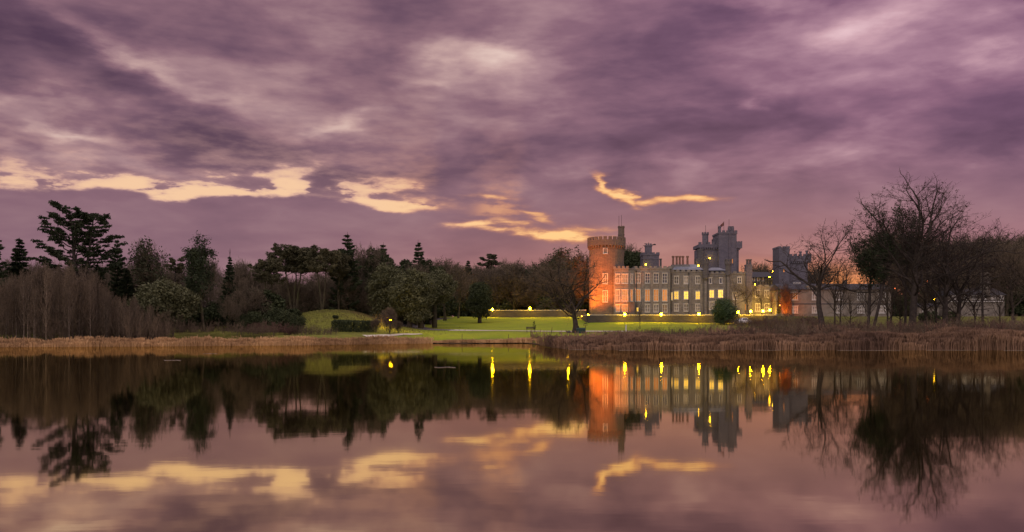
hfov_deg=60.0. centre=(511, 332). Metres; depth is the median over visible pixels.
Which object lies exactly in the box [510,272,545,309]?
bare tree
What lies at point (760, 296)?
bare tree
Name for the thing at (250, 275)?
bare tree
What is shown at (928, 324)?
bare shrub
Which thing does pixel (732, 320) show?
bare shrub
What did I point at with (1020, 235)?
bare tree
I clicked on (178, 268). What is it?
pine tree
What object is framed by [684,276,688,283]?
window
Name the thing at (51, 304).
birch tree
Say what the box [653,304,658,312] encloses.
window
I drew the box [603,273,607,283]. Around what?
window
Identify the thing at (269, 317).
evergreen bush
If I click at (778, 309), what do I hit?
spruce tree
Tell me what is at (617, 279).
window
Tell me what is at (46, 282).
birch tree
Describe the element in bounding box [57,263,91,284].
bare tree
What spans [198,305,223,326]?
evergreen bush
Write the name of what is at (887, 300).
bare tree
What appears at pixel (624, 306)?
window
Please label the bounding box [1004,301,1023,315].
evergreen bush
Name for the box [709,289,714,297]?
window
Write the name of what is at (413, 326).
road
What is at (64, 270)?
birch tree
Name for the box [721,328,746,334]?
bare shrub
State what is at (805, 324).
bare shrub
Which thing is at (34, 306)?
birch tree
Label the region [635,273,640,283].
window
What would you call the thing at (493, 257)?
pine tree
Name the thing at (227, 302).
bare tree
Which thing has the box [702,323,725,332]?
bare shrub
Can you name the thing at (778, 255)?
gate tower
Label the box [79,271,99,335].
birch tree
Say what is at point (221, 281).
bare tree
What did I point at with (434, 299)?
evergreen tree
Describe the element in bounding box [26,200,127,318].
cedar tree
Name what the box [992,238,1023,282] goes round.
bare tree
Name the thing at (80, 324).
bare shrub
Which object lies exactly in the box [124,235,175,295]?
bare tree
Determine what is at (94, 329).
bare shrub
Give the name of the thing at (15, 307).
birch tree
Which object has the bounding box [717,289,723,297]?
window
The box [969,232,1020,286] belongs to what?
bare tree
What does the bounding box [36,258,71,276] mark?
bare tree
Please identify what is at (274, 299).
evergreen bush
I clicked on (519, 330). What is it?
path
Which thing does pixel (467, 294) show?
bare tree
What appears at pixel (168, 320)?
bare shrub
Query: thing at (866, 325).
bare shrub
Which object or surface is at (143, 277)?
spruce tree
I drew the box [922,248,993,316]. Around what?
bare tree
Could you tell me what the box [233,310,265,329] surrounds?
evergreen bush
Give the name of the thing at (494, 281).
bare tree
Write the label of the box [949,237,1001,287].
bare tree
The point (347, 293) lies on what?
evergreen tree
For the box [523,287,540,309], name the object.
bare tree
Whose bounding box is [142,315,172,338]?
bare shrub
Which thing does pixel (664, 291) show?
window
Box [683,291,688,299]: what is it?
window
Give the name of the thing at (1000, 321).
bare shrub
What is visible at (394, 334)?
footpath
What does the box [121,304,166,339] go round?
bare shrub
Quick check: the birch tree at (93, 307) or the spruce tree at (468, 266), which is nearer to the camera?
the birch tree at (93, 307)
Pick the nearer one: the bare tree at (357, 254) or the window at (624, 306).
the bare tree at (357, 254)
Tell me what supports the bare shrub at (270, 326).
on the ground at (545, 325)
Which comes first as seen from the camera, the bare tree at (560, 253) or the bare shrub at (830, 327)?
the bare shrub at (830, 327)
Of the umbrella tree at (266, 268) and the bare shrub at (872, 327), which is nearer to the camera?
the bare shrub at (872, 327)
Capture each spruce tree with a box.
[0,237,47,322]
[0,240,9,316]
[75,264,117,324]
[111,269,134,322]
[132,260,150,323]
[215,251,239,327]
[336,256,366,312]
[404,242,440,316]
[461,261,471,316]
[776,287,781,313]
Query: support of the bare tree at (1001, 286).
on the ground at (545, 325)
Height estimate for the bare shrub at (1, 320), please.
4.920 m
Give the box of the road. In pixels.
[395,317,455,329]
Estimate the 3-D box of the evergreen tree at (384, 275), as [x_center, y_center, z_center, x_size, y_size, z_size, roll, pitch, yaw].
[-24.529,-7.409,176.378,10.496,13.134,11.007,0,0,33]
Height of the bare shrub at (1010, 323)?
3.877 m
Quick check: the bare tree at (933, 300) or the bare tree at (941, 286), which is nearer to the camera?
the bare tree at (933, 300)
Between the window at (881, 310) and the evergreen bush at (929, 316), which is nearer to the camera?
the evergreen bush at (929, 316)
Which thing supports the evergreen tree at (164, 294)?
on the ground at (545, 325)
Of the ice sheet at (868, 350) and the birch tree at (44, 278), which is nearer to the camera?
the ice sheet at (868, 350)
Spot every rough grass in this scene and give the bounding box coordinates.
[0,331,290,340]
[214,309,472,335]
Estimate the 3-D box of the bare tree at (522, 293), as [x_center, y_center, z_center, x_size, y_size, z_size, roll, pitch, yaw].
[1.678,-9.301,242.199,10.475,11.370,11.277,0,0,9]
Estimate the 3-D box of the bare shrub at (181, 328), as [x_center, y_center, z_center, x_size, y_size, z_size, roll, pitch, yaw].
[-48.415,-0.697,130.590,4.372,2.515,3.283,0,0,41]
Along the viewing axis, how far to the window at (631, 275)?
224.04 m
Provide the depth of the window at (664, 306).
224.97 m
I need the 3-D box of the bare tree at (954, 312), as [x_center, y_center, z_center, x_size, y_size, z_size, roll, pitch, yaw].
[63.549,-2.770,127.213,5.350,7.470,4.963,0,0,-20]
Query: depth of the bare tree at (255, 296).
149.79 m
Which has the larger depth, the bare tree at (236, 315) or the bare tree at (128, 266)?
the bare tree at (128, 266)
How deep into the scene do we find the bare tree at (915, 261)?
109.91 m
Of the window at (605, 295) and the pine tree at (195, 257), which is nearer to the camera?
the pine tree at (195, 257)
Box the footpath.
[364,333,420,336]
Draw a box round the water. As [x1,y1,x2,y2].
[0,343,1023,531]
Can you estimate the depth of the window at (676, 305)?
225.96 m
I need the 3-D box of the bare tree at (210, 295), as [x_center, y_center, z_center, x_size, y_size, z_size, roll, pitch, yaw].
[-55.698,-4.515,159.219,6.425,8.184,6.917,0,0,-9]
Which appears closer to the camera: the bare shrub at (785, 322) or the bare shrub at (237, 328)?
the bare shrub at (237, 328)
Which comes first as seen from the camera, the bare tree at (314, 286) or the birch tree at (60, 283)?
the birch tree at (60, 283)
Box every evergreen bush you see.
[169,306,209,329]
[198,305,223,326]
[203,299,220,325]
[233,305,307,331]
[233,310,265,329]
[242,288,286,315]
[274,313,305,331]
[285,308,301,314]
[295,294,319,311]
[437,303,450,317]
[440,302,464,316]
[445,293,470,316]
[491,297,515,309]
[519,299,534,309]
[532,293,568,309]
[571,300,587,314]
[893,295,919,315]
[918,310,940,321]
[948,311,954,320]
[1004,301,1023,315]
[1009,285,1023,315]
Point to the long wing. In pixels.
(803, 303)
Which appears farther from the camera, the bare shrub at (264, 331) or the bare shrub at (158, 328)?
the bare shrub at (264, 331)
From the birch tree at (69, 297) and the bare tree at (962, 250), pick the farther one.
the bare tree at (962, 250)
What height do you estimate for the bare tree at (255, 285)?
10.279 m
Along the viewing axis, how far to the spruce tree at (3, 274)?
146.47 m
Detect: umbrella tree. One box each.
[247,257,286,301]
[264,243,320,308]
[302,248,341,309]
[326,253,352,309]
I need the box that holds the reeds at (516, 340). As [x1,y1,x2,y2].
[433,337,538,343]
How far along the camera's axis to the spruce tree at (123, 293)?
149.48 m
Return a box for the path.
[448,330,628,331]
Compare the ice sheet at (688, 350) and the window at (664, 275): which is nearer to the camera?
the ice sheet at (688, 350)
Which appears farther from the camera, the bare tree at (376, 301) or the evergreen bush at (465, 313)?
the evergreen bush at (465, 313)
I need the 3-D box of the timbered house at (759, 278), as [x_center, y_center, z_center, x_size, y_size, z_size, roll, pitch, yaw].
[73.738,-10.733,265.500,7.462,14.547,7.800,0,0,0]
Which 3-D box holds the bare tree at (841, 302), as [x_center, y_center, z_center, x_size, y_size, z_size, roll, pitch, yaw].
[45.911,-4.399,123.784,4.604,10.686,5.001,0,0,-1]
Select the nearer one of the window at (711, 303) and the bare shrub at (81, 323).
the bare shrub at (81, 323)
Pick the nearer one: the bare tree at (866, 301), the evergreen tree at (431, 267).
the bare tree at (866, 301)
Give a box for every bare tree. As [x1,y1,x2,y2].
[0,259,18,279]
[8,260,49,276]
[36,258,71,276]
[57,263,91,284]
[77,264,109,281]
[88,264,121,282]
[116,260,135,277]
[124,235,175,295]
[129,270,178,282]
[169,266,209,287]
[179,257,222,302]
[201,286,218,307]
[213,271,242,296]
[213,289,225,307]
[214,259,256,294]
[218,295,235,330]
[219,270,256,327]
[229,289,249,326]
[229,303,241,326]
[232,261,268,289]
[240,285,270,314]
[246,279,263,290]
[275,272,306,310]
[287,283,315,312]
[292,276,310,293]
[298,272,331,291]
[299,282,320,312]
[309,274,334,308]
[313,282,332,305]
[320,280,343,308]
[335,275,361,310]
[352,243,392,314]
[356,291,368,312]
[359,270,385,315]
[364,284,386,318]
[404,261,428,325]
[428,255,469,320]
[451,262,474,317]
[453,272,480,316]
[470,266,499,290]
[472,262,485,275]
[475,266,510,291]
[482,270,518,304]
[490,257,532,283]
[491,278,524,304]
[492,270,530,309]
[506,260,531,307]
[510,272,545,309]
[513,278,530,309]
[519,262,547,293]
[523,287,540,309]
[526,255,556,278]
[531,279,559,307]
[544,245,588,293]
[547,270,581,306]
[547,270,585,301]
[562,250,588,309]
[572,275,588,306]
[577,283,588,313]
[625,242,641,264]
[634,302,644,320]
[723,280,749,313]
[734,280,758,314]
[741,261,772,272]
[750,282,771,314]
[763,287,778,314]
[765,219,879,322]
[773,278,804,315]
[805,250,859,325]
[808,264,836,283]
[824,268,855,322]
[837,292,865,320]
[844,166,978,325]
[844,230,918,289]
[845,278,893,314]
[854,264,919,323]
[863,274,909,320]
[869,257,939,315]
[882,286,917,321]
[886,194,1022,321]
[886,201,927,322]
[889,248,963,324]
[894,237,969,286]
[903,294,940,323]
[909,260,967,297]
[910,274,961,324]
[918,219,1009,324]
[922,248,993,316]
[928,237,985,267]
[939,291,976,322]
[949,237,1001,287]
[949,273,1001,320]
[951,230,992,250]
[952,259,996,287]
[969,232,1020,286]
[974,232,1023,320]
[976,241,1023,315]
[980,235,1023,291]
[984,231,1023,266]
[986,280,1019,321]
[990,264,1023,296]
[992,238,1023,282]
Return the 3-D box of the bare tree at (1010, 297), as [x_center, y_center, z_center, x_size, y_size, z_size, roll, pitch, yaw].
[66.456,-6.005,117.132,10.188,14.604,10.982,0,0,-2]
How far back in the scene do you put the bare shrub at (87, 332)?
119.11 m
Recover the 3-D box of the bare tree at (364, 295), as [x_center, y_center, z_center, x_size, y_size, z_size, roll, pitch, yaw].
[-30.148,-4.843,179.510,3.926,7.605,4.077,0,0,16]
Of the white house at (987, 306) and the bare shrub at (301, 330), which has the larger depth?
the white house at (987, 306)
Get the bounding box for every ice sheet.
[667,350,724,350]
[837,350,899,350]
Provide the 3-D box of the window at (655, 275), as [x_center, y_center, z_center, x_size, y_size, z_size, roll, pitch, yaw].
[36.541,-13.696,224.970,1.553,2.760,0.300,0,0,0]
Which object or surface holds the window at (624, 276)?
in the castle
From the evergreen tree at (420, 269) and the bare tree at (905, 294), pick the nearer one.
the bare tree at (905, 294)
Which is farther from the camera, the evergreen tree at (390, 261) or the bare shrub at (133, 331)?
the evergreen tree at (390, 261)
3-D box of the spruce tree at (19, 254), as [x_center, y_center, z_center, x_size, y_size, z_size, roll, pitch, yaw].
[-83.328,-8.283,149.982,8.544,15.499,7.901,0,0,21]
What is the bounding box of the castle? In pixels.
[587,215,772,314]
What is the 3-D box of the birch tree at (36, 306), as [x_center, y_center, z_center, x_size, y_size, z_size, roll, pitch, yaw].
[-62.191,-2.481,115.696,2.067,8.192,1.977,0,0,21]
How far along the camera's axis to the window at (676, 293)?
225.96 m
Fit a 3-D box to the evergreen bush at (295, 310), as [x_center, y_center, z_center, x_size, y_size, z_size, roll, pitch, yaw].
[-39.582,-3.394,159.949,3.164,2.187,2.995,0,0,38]
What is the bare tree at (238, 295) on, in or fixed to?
on the ground at (545, 325)
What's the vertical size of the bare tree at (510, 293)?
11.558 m
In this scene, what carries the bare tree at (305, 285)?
on the ground at (545, 325)
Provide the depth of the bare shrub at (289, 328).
142.58 m
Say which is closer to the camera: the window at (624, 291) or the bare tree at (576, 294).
the window at (624, 291)
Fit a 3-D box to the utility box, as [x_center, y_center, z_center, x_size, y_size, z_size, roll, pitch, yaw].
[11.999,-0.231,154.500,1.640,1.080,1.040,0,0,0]
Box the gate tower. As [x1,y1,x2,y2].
[772,246,810,284]
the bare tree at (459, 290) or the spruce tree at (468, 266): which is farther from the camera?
the spruce tree at (468, 266)
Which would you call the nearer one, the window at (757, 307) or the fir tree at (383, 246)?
the fir tree at (383, 246)
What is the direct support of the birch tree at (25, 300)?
on the ground at (545, 325)
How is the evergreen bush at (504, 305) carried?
on the ground at (545, 325)
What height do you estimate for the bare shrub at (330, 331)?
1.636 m
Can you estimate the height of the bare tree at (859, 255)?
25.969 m
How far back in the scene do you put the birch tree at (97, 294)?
128.45 m
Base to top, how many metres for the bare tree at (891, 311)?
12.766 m
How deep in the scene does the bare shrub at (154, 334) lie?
120.01 m
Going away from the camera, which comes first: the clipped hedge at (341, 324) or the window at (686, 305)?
the clipped hedge at (341, 324)
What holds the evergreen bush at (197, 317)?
on the ground at (545, 325)
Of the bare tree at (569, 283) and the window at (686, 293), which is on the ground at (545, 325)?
the bare tree at (569, 283)
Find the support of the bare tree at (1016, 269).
on the ground at (545, 325)
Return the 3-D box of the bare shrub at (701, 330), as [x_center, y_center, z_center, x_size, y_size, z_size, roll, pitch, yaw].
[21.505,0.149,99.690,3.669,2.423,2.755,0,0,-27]
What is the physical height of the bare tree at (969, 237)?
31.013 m
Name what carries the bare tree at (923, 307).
on the ground at (545, 325)
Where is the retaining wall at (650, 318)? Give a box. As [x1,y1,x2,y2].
[580,315,776,322]
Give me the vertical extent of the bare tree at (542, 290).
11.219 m
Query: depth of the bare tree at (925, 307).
128.00 m
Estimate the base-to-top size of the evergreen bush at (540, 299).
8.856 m
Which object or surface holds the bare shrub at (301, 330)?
on the ground at (545, 325)
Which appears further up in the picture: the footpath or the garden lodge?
the garden lodge
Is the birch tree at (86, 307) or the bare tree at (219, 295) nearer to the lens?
the birch tree at (86, 307)
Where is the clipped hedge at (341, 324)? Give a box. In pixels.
[331,319,373,331]
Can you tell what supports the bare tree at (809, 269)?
on the ground at (545, 325)
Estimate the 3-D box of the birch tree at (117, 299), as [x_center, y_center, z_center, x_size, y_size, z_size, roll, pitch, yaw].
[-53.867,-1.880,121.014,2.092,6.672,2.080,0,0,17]
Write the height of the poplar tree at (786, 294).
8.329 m
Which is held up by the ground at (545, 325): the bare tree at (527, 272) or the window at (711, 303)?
the bare tree at (527, 272)
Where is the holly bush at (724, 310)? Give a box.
[710,298,739,324]
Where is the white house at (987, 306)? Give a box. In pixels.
[935,272,1005,315]
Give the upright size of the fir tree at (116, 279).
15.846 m
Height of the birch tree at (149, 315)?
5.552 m
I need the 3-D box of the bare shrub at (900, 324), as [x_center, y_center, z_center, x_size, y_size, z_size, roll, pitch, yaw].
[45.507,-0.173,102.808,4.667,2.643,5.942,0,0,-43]
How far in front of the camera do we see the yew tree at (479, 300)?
204.73 m
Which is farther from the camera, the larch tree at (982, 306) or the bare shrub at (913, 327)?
the larch tree at (982, 306)
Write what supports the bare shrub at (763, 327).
on the ground at (545, 325)
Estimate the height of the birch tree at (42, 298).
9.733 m
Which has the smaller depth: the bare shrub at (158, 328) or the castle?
the bare shrub at (158, 328)
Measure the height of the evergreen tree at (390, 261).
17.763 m
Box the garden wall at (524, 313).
[472,310,585,316]
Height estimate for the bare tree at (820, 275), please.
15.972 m
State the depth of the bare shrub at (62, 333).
116.35 m
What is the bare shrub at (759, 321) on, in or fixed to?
on the ground at (545, 325)
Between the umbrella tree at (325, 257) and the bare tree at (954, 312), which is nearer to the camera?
the bare tree at (954, 312)
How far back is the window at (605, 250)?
223.52 m
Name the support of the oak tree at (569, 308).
on the ground at (545, 325)
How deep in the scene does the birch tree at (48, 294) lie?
124.29 m
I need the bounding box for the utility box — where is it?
[576,328,584,332]
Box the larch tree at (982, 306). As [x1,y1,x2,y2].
[966,234,998,320]
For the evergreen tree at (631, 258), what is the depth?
248.23 m
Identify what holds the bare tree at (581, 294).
on the ground at (545, 325)
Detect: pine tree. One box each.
[165,256,185,281]
[180,230,218,330]
[476,254,500,270]
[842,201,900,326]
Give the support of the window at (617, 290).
in the castle
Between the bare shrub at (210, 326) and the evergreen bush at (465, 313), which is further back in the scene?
the evergreen bush at (465, 313)
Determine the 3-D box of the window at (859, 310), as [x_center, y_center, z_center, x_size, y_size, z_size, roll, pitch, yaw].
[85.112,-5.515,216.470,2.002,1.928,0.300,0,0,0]
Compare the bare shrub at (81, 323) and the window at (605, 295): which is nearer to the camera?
the bare shrub at (81, 323)
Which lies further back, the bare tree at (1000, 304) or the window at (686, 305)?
the window at (686, 305)
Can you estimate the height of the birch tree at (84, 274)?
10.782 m
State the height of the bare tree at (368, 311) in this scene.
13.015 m
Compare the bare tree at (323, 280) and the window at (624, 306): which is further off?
the window at (624, 306)
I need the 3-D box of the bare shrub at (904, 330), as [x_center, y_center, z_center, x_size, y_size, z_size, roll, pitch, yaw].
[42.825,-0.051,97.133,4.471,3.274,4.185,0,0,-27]
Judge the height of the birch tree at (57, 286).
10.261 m
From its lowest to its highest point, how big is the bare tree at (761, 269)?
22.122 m
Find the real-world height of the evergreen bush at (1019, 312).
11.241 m
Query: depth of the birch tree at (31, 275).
127.43 m
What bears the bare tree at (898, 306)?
on the ground at (545, 325)
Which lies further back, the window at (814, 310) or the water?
the window at (814, 310)
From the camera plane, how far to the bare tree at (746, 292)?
211.97 m
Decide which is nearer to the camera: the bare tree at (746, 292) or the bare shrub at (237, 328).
the bare shrub at (237, 328)
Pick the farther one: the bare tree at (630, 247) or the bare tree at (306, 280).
the bare tree at (630, 247)
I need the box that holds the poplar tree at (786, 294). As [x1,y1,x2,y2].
[779,285,793,315]
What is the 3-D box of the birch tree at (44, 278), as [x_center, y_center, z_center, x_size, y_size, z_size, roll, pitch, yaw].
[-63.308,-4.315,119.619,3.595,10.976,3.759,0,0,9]
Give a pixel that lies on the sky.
(464, 130)
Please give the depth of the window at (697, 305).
225.96 m
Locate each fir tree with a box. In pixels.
[108,240,130,304]
[327,232,365,309]
[380,242,386,312]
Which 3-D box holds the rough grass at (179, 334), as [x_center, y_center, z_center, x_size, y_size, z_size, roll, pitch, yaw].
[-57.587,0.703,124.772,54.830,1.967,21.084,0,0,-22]
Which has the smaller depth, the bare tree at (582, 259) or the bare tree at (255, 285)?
the bare tree at (255, 285)
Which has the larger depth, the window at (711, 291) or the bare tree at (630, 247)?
the bare tree at (630, 247)
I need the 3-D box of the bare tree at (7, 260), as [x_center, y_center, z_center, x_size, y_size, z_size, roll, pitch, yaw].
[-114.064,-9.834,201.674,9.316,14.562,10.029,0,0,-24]
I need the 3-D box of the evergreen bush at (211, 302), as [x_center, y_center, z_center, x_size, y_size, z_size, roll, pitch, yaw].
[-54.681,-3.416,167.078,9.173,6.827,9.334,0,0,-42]
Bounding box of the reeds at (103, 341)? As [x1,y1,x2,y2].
[0,334,433,346]
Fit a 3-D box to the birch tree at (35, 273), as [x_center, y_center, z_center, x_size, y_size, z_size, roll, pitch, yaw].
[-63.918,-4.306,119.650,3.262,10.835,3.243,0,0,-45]
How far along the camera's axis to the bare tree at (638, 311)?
175.99 m
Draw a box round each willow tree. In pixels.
[371,319,380,331]
[378,307,397,333]
[394,321,402,332]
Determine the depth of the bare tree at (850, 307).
125.22 m
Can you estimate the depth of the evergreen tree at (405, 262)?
195.04 m
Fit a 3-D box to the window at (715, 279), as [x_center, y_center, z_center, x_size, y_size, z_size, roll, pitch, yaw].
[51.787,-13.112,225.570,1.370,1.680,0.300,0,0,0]
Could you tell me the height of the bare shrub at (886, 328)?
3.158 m
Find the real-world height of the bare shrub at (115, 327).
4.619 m
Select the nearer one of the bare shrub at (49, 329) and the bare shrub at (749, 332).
the bare shrub at (749, 332)
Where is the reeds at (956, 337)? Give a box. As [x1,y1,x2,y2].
[530,320,1023,349]
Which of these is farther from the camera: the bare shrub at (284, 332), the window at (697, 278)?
the window at (697, 278)
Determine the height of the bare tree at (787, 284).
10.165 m
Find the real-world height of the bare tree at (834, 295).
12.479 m
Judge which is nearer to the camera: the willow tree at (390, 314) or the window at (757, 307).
the willow tree at (390, 314)
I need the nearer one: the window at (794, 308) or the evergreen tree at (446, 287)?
the evergreen tree at (446, 287)
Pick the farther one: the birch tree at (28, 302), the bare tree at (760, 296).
the bare tree at (760, 296)
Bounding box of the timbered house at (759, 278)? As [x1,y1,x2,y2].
[752,272,772,285]
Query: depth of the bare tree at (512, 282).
234.41 m
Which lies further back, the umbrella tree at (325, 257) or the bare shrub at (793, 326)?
the umbrella tree at (325, 257)
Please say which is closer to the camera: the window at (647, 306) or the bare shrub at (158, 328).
the bare shrub at (158, 328)
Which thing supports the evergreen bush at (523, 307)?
on the ground at (545, 325)
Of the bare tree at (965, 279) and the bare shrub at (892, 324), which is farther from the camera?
the bare tree at (965, 279)
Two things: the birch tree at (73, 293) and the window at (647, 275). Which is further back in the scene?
the window at (647, 275)
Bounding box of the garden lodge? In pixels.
[917,303,938,315]
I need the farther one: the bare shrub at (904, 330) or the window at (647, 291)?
the window at (647, 291)
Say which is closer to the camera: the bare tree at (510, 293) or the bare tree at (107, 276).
the bare tree at (107, 276)
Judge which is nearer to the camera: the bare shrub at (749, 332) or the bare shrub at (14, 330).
the bare shrub at (749, 332)
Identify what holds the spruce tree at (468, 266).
on the ground at (545, 325)
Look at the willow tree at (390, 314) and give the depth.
148.90 m
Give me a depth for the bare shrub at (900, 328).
97.16 m
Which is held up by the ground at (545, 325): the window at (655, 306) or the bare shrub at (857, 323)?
the bare shrub at (857, 323)
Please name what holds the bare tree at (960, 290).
on the ground at (545, 325)
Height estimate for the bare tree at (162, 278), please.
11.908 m
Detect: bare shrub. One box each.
[0,308,14,338]
[0,315,44,338]
[5,317,32,337]
[28,307,81,340]
[37,316,72,339]
[57,312,92,336]
[58,319,92,334]
[71,310,102,337]
[81,319,105,337]
[91,318,114,336]
[92,315,124,337]
[101,311,159,339]
[102,315,135,335]
[114,318,148,338]
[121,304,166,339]
[132,320,166,337]
[133,313,171,338]
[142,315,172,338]
[147,310,176,338]
[150,308,183,333]
[170,320,194,332]
[180,318,200,331]
[191,323,212,333]
[201,318,232,331]
[220,319,255,336]
[234,323,259,331]
[251,317,277,337]
[255,320,282,332]
[271,321,290,333]
[277,322,298,334]
[289,326,308,334]
[297,323,312,334]
[303,323,323,334]
[323,327,338,334]
[688,323,711,334]
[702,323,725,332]
[719,317,742,324]
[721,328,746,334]
[723,319,754,331]
[747,320,778,330]
[747,324,771,333]
[749,317,767,326]
[769,312,804,336]
[777,313,797,325]
[779,315,820,336]
[779,317,809,333]
[795,318,823,329]
[809,320,840,330]
[814,319,848,333]
[841,312,885,331]
[846,318,873,330]
[848,322,888,330]
[854,319,892,331]
[867,320,903,330]
[873,318,908,332]
[878,318,906,331]
[878,323,914,332]
[880,316,918,332]
[886,320,915,328]
[895,319,931,331]
[906,319,941,332]
[909,314,944,330]
[926,314,973,328]
[940,314,971,327]
[952,312,1003,329]
[964,320,1012,330]
[965,317,1006,327]
[981,313,1023,329]
[991,315,1023,330]
[992,315,1023,331]
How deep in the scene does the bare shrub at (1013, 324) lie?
95.82 m
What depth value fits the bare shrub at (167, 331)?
118.75 m
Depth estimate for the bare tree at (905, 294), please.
118.90 m
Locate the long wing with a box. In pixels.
[770,280,890,315]
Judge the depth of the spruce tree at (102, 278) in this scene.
147.77 m
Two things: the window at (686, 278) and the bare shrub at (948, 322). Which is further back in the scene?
the window at (686, 278)
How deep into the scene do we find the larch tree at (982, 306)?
113.93 m
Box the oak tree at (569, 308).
[522,253,625,332]
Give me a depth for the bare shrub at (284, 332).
141.68 m
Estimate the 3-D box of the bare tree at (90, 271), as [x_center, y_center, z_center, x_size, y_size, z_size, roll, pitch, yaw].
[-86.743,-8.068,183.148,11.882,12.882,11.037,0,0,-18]
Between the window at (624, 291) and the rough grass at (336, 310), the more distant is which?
the window at (624, 291)
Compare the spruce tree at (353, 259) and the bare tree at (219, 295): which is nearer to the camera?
the bare tree at (219, 295)
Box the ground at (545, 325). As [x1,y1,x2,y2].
[7,311,1023,349]
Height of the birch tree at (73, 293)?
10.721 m
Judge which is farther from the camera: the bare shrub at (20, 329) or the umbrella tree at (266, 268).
the umbrella tree at (266, 268)
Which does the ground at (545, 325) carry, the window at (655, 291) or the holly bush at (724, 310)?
the holly bush at (724, 310)
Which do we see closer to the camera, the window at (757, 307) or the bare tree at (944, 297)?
the bare tree at (944, 297)
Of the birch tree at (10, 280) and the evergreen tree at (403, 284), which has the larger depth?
the evergreen tree at (403, 284)
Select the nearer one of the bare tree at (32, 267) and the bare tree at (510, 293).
the bare tree at (32, 267)
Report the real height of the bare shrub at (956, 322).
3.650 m
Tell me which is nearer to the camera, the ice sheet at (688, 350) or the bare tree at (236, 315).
the ice sheet at (688, 350)
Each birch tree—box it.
[2,275,20,337]
[8,276,24,337]
[14,275,29,335]
[15,266,33,336]
[17,271,27,335]
[20,272,37,337]
[22,284,42,338]
[23,261,53,325]
[24,260,36,318]
[24,262,48,336]
[29,285,45,338]
[39,266,53,339]
[39,273,48,333]
[42,268,56,314]
[43,279,54,332]
[45,268,60,339]
[51,262,68,331]
[52,265,76,337]
[52,267,67,329]
[56,260,77,332]
[60,274,82,339]
[61,271,90,337]
[62,266,76,337]
[67,283,81,332]
[73,281,93,338]
[75,264,89,313]
[78,285,88,334]
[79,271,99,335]
[88,273,103,333]
[92,271,102,320]
[111,296,122,334]
[120,296,128,336]
[128,296,135,317]
[146,306,151,337]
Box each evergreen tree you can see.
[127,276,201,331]
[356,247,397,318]
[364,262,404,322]
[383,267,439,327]
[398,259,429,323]
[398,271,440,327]
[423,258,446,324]
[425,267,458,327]
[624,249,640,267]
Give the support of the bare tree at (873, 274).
on the ground at (545, 325)
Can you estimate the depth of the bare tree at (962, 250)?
244.47 m
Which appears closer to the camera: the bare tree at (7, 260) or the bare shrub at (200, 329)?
the bare shrub at (200, 329)
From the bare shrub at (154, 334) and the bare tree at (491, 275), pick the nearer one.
the bare shrub at (154, 334)
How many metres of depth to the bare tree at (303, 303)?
178.18 m
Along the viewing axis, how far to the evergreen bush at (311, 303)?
207.24 m
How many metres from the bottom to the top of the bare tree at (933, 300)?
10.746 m
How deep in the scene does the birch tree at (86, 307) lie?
122.04 m
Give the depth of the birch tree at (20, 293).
118.05 m
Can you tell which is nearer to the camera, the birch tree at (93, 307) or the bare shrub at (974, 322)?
the bare shrub at (974, 322)
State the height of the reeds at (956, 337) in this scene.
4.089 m
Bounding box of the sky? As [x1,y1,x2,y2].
[0,0,1023,316]
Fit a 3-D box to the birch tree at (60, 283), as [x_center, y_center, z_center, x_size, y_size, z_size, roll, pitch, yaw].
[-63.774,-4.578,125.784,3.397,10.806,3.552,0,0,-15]
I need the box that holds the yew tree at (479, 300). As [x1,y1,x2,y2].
[465,281,494,322]
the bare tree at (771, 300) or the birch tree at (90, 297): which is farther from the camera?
the bare tree at (771, 300)
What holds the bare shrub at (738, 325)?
on the ground at (545, 325)
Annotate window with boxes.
[603,248,607,253]
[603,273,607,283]
[603,290,607,302]
[615,274,619,283]
[615,289,619,301]
[615,304,619,311]
[621,274,627,283]
[621,289,628,301]
[621,304,627,311]
[630,274,632,283]
[630,289,633,301]
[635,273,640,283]
[635,289,640,301]
[644,289,649,301]
[645,273,649,283]
[645,304,649,312]
[653,273,658,283]
[653,289,658,301]
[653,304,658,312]
[662,273,667,283]
[662,289,667,301]
[662,304,667,312]
[674,276,678,283]
[674,291,678,299]
[674,303,678,311]
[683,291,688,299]
[683,303,688,311]
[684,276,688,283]
[695,276,699,283]
[695,291,699,299]
[695,303,699,311]
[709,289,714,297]
[709,301,714,309]
[713,277,717,283]
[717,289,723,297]
[737,277,741,283]
[755,303,760,311]
[764,303,769,311]
[792,306,797,312]
[812,306,816,312]
[857,306,863,312]
[879,306,885,312]
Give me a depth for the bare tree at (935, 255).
242.76 m
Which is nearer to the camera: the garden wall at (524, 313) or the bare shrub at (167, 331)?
the bare shrub at (167, 331)
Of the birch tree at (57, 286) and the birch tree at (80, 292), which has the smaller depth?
the birch tree at (80, 292)
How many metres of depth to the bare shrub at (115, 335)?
118.48 m
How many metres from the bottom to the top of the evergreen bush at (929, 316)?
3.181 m
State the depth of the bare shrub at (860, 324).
99.63 m
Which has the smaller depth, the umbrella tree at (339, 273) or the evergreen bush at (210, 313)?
the evergreen bush at (210, 313)
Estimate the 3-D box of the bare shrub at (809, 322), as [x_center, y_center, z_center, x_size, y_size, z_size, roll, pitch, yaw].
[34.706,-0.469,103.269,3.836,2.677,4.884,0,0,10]
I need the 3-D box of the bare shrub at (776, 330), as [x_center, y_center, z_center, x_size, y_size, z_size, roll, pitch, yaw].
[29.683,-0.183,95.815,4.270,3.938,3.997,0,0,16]

